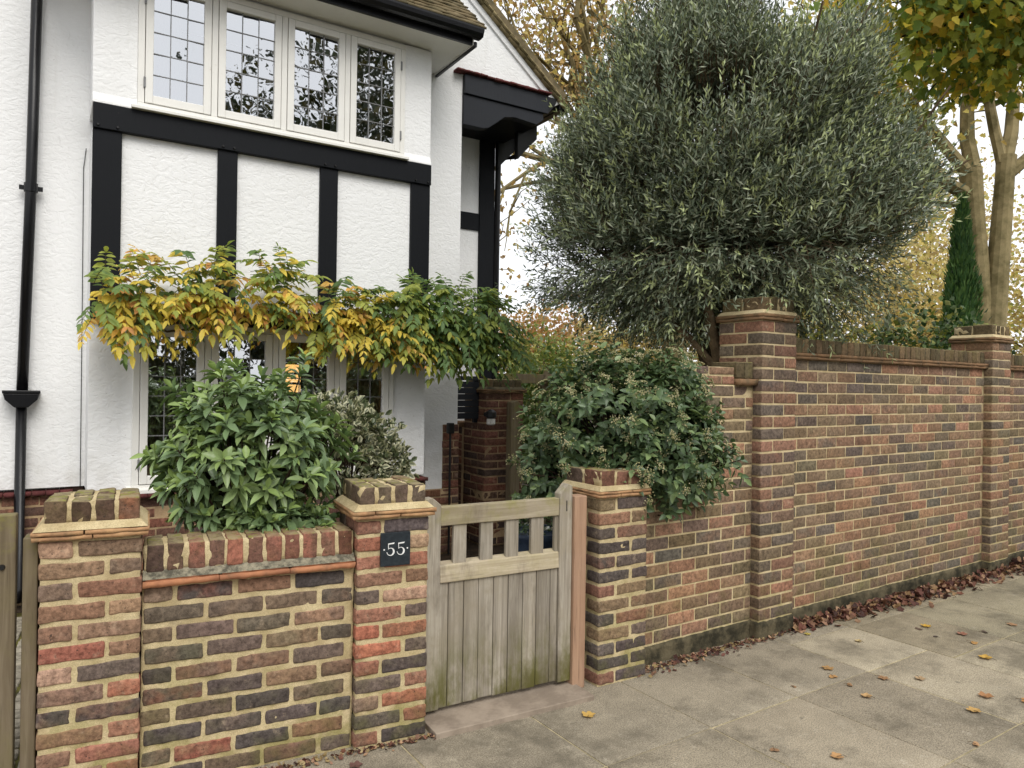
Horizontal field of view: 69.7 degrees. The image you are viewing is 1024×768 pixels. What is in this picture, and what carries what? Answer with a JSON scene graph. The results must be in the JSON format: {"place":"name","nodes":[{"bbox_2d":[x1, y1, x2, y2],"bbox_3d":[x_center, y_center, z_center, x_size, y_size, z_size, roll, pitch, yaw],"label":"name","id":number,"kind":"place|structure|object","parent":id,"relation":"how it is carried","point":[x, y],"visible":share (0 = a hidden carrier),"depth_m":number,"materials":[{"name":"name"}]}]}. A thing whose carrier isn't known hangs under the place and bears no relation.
{"place":"outdoors","nodes":[
{"label":"outdoors","id":0,"kind":"place"},
{"bbox_2d":[14,613,21,767],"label":"driveway","id":1,"kind":"structure","parent":0,"point":[17,692],"depth_m":3.75,"materials":[{"name":"grey stone"}]},
{"bbox_2d":[0,415,596,660],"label":"garden soil","id":2,"kind":"structure","parent":0,"point":[472,549],"depth_m":7.06,"materials":[{"name":"brown soil"}]},
{"bbox_2d":[30,487,149,767],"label":"gate pier","id":3,"kind":"structure","parent":2,"relation":"on","point":[89,614],"depth_m":2.71,"materials":[{"name":"brick"}]},
{"bbox_2d":[19,534,39,767],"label":"timber post","id":4,"kind":"object","parent":3,"relation":"attached to","point":[29,656],"visible":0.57,"depth_m":2.66,"materials":[{"name":"brown wood"}]},
{"bbox_2d":[0,512,17,767],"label":"driveway gate","id":5,"kind":"structure","parent":4,"relation":"attached to","point":[8,567],"depth_m":2.62,"materials":[{"name":"brown wood"}]},
{"bbox_2d":[139,522,355,767],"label":"garden wall","id":6,"kind":"structure","parent":2,"relation":"on","point":[246,646],"depth_m":2.99,"materials":[{"name":"brick"}]},
{"bbox_2d":[130,347,366,533],"bbox_3d":[-1.184,0.705,3.451,0.947,1.767,0.996,1,0,0],"label":"green shrub","id":7,"kind":"object","parent":2,"relation":"on","point":[209,480],"visible":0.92,"depth_m":3.21,"materials":[{"name":"green plant"}]},
{"bbox_2d":[0,0,570,605],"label":"house","id":8,"kind":"structure","parent":2,"relation":"on","point":[368,144],"depth_m":5.44,"materials":[{"name":"white paint"}]},
{"bbox_2d":[131,324,393,487],"bbox_3d":[-1.838,0.162,5.668,1.946,1.167,0.102,1,0,-32],"label":"window","id":9,"kind":"structure","parent":8,"relation":"in","point":[150,424],"depth_m":5.45,"materials":[{"name":"beige paint"}]},
{"bbox_2d":[137,0,405,155],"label":"window","id":10,"kind":"structure","parent":8,"relation":"in","point":[243,62],"depth_m":5.61,"materials":[{"name":"beige paint"}]},
{"bbox_2d":[457,376,478,422],"bbox_3d":[-0.521,0.152,7.221,0.418,0.460,0.065,1,0,-32],"label":"slatted screen","id":11,"kind":"object","parent":8,"relation":"attached to","point":[468,396],"visible":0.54,"depth_m":7.25,"materials":[{"name":"black wood"}]},
{"bbox_2d":[76,240,547,474],"bbox_3d":[-1.325,0.282,5.729,3.606,2.573,1.064,1,0,-32],"label":"wisteria","id":12,"kind":"object","parent":2,"relation":"on","point":[419,336],"visible":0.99,"depth_m":5.37,"materials":[{"name":"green plant"}]},
{"bbox_2d":[278,386,419,500],"bbox_3d":[-0.908,0.801,4.046,0.743,1.582,0.734,1,0,45],"label":"variegated shrub","id":13,"kind":"object","parent":2,"relation":"on","point":[380,453],"visible":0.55,"depth_m":3.96,"materials":[{"name":"green plant"}]},
{"bbox_2d":[333,475,436,749],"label":"gate pier","id":14,"kind":"structure","parent":2,"relation":"on","point":[389,662],"depth_m":3.22,"materials":[{"name":"brick"}]},
{"bbox_2d":[380,531,409,566],"bbox_3d":[-0.511,0.722,3.219,0.134,0.146,0.014,1,0,-27],"label":"house number plaque","id":15,"kind":"object","parent":14,"relation":"attached to","point":[394,548],"visible":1,"depth_m":3.21,"materials":[{"name":"stone"}]},
{"bbox_2d":[446,423,453,553],"bbox_3d":[-0.580,0.971,6.827,0.060,1.220,0.060,1,0,-32],"label":"spike light","id":16,"kind":"object","parent":2,"relation":"on","point":[450,429],"visible":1,"depth_m":6.82,"materials":[{"name":"black metal"}]},
{"bbox_2d":[457,420,464,503],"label":"passage wall","id":17,"kind":"structure","parent":2,"relation":"on","point":[461,462],"depth_m":7.57,"materials":[{"name":"brick"}]},
{"bbox_2d":[463,378,526,545],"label":"passage pier","id":18,"kind":"structure","parent":2,"relation":"on","point":[484,476],"depth_m":7.30,"materials":[{"name":"brick"}]},
{"bbox_2d":[484,409,495,424],"bbox_3d":[-0.218,0.322,7.132,0.104,0.150,0.160,1,0,-32],"label":"wall lantern","id":19,"kind":"object","parent":18,"relation":"attached to","point":[490,413],"depth_m":7.07,"materials":[{"name":"black metal"}]},
{"bbox_2d":[505,401,519,500],"bbox_3d":[0.006,0.878,7.311,0.105,1.424,0.095,1,0,-32],"label":"timber post","id":20,"kind":"object","parent":2,"relation":"on","point":[512,447],"visible":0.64,"depth_m":7.27,"materials":[{"name":"brown wood"}]},
{"bbox_2d":[504,370,555,523],"bbox_3d":[0.192,0.722,8.000,0.710,1.745,0.155,1,0,-32],"label":"fence rail","id":21,"kind":"object","parent":2,"relation":"on","point":[528,378],"visible":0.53,"depth_m":7.97,"materials":[{"name":"brown wood"}]},
{"bbox_2d":[518,524,552,551],"bbox_3d":[0.181,1.340,5.497,0.470,0.500,0.470,1,0,-32],"label":"planter","id":22,"kind":"object","parent":2,"relation":"on","point":[523,542],"visible":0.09,"depth_m":5.30,"materials":[{"name":"blue ceramic"}]},
{"bbox_2d":[518,516,552,535],"bbox_3d":[0.189,1.009,5.496,0.549,0.293,0.435,1,0,-39],"label":"potted plant","id":23,"kind":"object","parent":22,"relation":"in","point":[525,527],"visible":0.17,"depth_m":5.42,"materials":[{"name":"green plant"}]},
{"bbox_2d":[499,320,590,409],"bbox_3d":[0.470,0.322,11.495,1.847,2.630,1.374,1,0,0],"label":"evergreen shrub","id":24,"kind":"object","parent":2,"relation":"on","point":[540,343],"visible":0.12,"depth_m":11.38,"materials":[{"name":"green plant"}]},
{"bbox_2d":[498,335,596,521],"bbox_3d":[0.395,0.518,8.665,1.357,2.223,1.364,1,0,28],"label":"evergreen shrub","id":25,"kind":"object","parent":2,"relation":"on","point":[526,397],"visible":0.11,"depth_m":8.52,"materials":[{"name":"green plant"}]},
{"bbox_2d":[498,297,612,388],"bbox_3d":[0.730,-0.260,17.554,4.500,3.825,2.790,1,0,0],"label":"autumn tree","id":26,"kind":"object","parent":2,"relation":"on","point":[569,331],"visible":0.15,"depth_m":17.09,"materials":[{"name":"brown plant"}]},
{"bbox_2d":[560,466,651,686],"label":"gate pier","id":27,"kind":"structure","parent":2,"relation":"on","point":[615,594],"depth_m":3.93,"materials":[{"name":"brick"}]},
{"bbox_2d":[493,0,743,367],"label":"plane tree","id":28,"kind":"object","parent":2,"relation":"on","point":[579,19],"visible":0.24,"depth_m":14.04,"materials":[{"name":"brown plant"}]},
{"bbox_2d":[505,329,751,522],"bbox_3d":[0.645,0.645,4.432,1.386,1.941,1.088,1,0,0],"label":"viburnum bush","id":29,"kind":"object","parent":2,"relation":"on","point":[650,423],"visible":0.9,"depth_m":4.21,"materials":[{"name":"green plant"}]},
{"bbox_2d":[559,304,698,381],"bbox_3d":[2.648,-0.103,15.855,3.607,3.573,2.808,1,0,0],"label":"autumn tree","id":30,"kind":"object","parent":2,"relation":"on","point":[624,344],"visible":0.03,"depth_m":15.44,"materials":[{"name":"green plant"}]},
{"bbox_2d":[494,0,983,374],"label":"olive tree","id":31,"kind":"object","parent":2,"relation":"on","point":[806,185],"visible":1,"depth_m":4.82,"materials":[{"name":"green plant"}]},
{"bbox_2d":[658,309,840,360],"bbox_3d":[5.235,-0.439,16.057,4.904,4.306,3.432,1,0,0],"label":"autumn tree","id":32,"kind":"object","parent":2,"relation":"on","point":[697,354],"depth_m":15.84,"materials":[{"name":"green plant"}]},
{"bbox_2d":[797,282,885,344],"bbox_3d":[3.767,0.155,9.533,2.164,3.058,1.241,1,0,0],"label":"evergreen shrub","id":33,"kind":"object","parent":2,"relation":"on","point":[861,330],"visible":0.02,"depth_m":9.43,"materials":[{"name":"green plant"}]},
{"bbox_2d":[768,0,1023,326],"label":"plane tree","id":34,"kind":"object","parent":2,"relation":"on","point":[992,257],"visible":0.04,"depth_m":11.17,"materials":[{"name":"brown plant"}]},
{"bbox_2d":[799,211,1014,347],"bbox_3d":[7.985,-0.821,15.447,4.440,5.745,3.313,1,0,0],"label":"autumn tree","id":35,"kind":"object","parent":2,"relation":"on","point":[939,287],"visible":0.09,"depth_m":15.07,"materials":[{"name":"yellow plant"}]},
{"bbox_2d":[803,138,1023,350],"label":"autumn tree","id":36,"kind":"object","parent":2,"relation":"on","point":[926,245],"visible":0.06,"depth_m":18.57,"materials":[{"name":"yellow plant"}]},
{"bbox_2d":[854,296,1015,354],"bbox_3d":[4.444,0.352,8.208,2.213,2.676,1.062,1,0,0],"label":"evergreen shrub","id":37,"kind":"object","parent":2,"relation":"on","point":[892,336],"visible":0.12,"depth_m":8.10,"materials":[{"name":"green plant"}]},
{"bbox_2d":[929,190,985,349],"bbox_3d":[5.341,-0.307,8.743,0.828,3.999,0.852,1,0,0],"label":"cypress tree","id":38,"kind":"object","parent":2,"relation":"on","point":[963,286],"visible":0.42,"depth_m":8.66,"materials":[{"name":"green plant"}]},
{"bbox_2d":[944,235,1023,355],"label":"autumn tree","id":39,"kind":"object","parent":2,"relation":"on","point":[1018,328],"visible":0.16,"depth_m":16.60,"materials":[{"name":"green plant"}]},
{"bbox_2d":[252,563,1023,767],"bbox_3d":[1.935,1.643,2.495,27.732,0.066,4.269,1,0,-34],"label":"pavement","id":40,"kind":"structure","parent":0,"point":[914,727],"depth_m":3.62,"materials":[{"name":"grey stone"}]},
{"bbox_2d":[257,733,435,767],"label":"leaf crumbs","id":41,"kind":"object","parent":40,"relation":"on","point":[305,761],"visible":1,"depth_m":3.12,"materials":[{"name":"brown plant"}]},
{"bbox_2d":[349,760,362,767],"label":"fallen leaf","id":42,"kind":"object","parent":40,"relation":"on","point":[357,763],"visible":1,"depth_m":3.03,"materials":[{"name":"brown plant"}]},
{"bbox_2d":[424,681,593,739],"bbox_3d":[-0.090,1.581,3.704,0.867,0.046,0.515,1,0,-30],"label":"doorstep slab","id":43,"kind":"structure","parent":40,"relation":"on","point":[468,716],"depth_m":3.54,"materials":[{"name":"stone"}]},
{"bbox_2d":[566,494,586,687],"bbox_3d":[0.334,1.088,3.873,0.078,1.005,0.080,1,0,-30],"label":"gate post","id":44,"kind":"object","parent":40,"relation":"on","point":[578,584],"visible":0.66,"depth_m":3.83,"materials":[{"name":"brown wood"}]},
{"bbox_2d":[425,483,572,711],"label":"wooden gate","id":45,"kind":"structure","parent":44,"relation":"attached to","point":[496,624],"depth_m":3.63,"materials":[{"name":"brown wood"}]},
{"bbox_2d":[582,711,595,718],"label":"fallen leaf","id":46,"kind":"object","parent":40,"relation":"on","point":[589,714],"visible":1,"depth_m":3.52,"materials":[{"name":"yellow plant"}]},
{"bbox_2d":[644,362,758,665],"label":"tall brick wall","id":47,"kind":"structure","parent":40,"relation":"on","point":[697,589],"depth_m":4.46,"materials":[{"name":"brown brick"}]},
{"bbox_2d":[638,629,797,677],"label":"fallen leaves","id":48,"kind":"object","parent":40,"relation":"on","point":[713,650],"visible":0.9,"depth_m":4.34,"materials":[{"name":"brown plant"}]},
{"bbox_2d":[716,296,800,638],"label":"wall pier","id":49,"kind":"structure","parent":40,"relation":"on","point":[758,335],"depth_m":4.70,"materials":[{"name":"brown brick"}]},
{"bbox_2d":[820,665,833,669],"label":"fallen leaf","id":50,"kind":"object","parent":40,"relation":"on","point":[827,667],"visible":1,"depth_m":4.16,"materials":[{"name":"brown plant"}]},
{"bbox_2d":[830,752,844,757],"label":"fallen leaf","id":51,"kind":"object","parent":40,"relation":"on","point":[836,755],"visible":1,"depth_m":3.16,"materials":[{"name":"orange plant"}]},
{"bbox_2d":[861,693,874,697],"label":"fallen leaf","id":52,"kind":"object","parent":40,"relation":"on","point":[866,695],"visible":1,"depth_m":3.79,"materials":[{"name":"orange plant"}]},
{"bbox_2d":[875,675,888,679],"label":"fallen leaf","id":53,"kind":"object","parent":40,"relation":"on","point":[884,677],"visible":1,"depth_m":4.04,"materials":[{"name":"brown plant"}]},
{"bbox_2d":[792,338,988,619],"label":"tall brick wall","id":54,"kind":"structure","parent":40,"relation":"on","point":[888,474],"depth_m":5.51,"materials":[{"name":"brown brick"}]},
{"bbox_2d":[791,556,1023,632],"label":"leaf litter","id":55,"kind":"object","parent":40,"relation":"on","point":[854,609],"visible":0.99,"depth_m":5.50,"materials":[{"name":"brown plant"}]},
{"bbox_2d":[799,0,1023,130],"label":"street maple","id":56,"kind":"object","parent":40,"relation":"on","point":[992,33],"visible":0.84,"depth_m":7.04,"materials":[{"name":"yellow plant"}]},
{"bbox_2d":[966,706,980,714],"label":"fallen leaf","id":57,"kind":"object","parent":40,"relation":"on","point":[974,709],"visible":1,"depth_m":3.65,"materials":[{"name":"yellow plant"}]},
{"bbox_2d":[948,324,1014,571],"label":"wall pier","id":58,"kind":"structure","parent":40,"relation":"on","point":[992,342],"depth_m":6.41,"materials":[{"name":"brown brick"}]},
{"bbox_2d":[978,691,993,697],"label":"fallen leaf","id":59,"kind":"object","parent":40,"relation":"on","point":[983,694],"visible":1,"depth_m":3.82,"materials":[{"name":"brown plant"}]},
{"bbox_2d":[978,654,994,659],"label":"fallen leaf","id":60,"kind":"object","parent":40,"relation":"on","point":[986,656],"visible":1,"depth_m":4.37,"materials":[{"name":"yellow plant"}]},
{"bbox_2d":[1007,355,1023,561],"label":"tall brick wall","id":61,"kind":"structure","parent":40,"relation":"on","point":[1016,503],"depth_m":6.76,"materials":[{"name":"brown brick"}]},
{"bbox_2d":[496,0,1023,373],"label":"sky","id":62,"kind":"structure","parent":0,"point":[509,170],"materials":[{"name":"white"}]}
]}

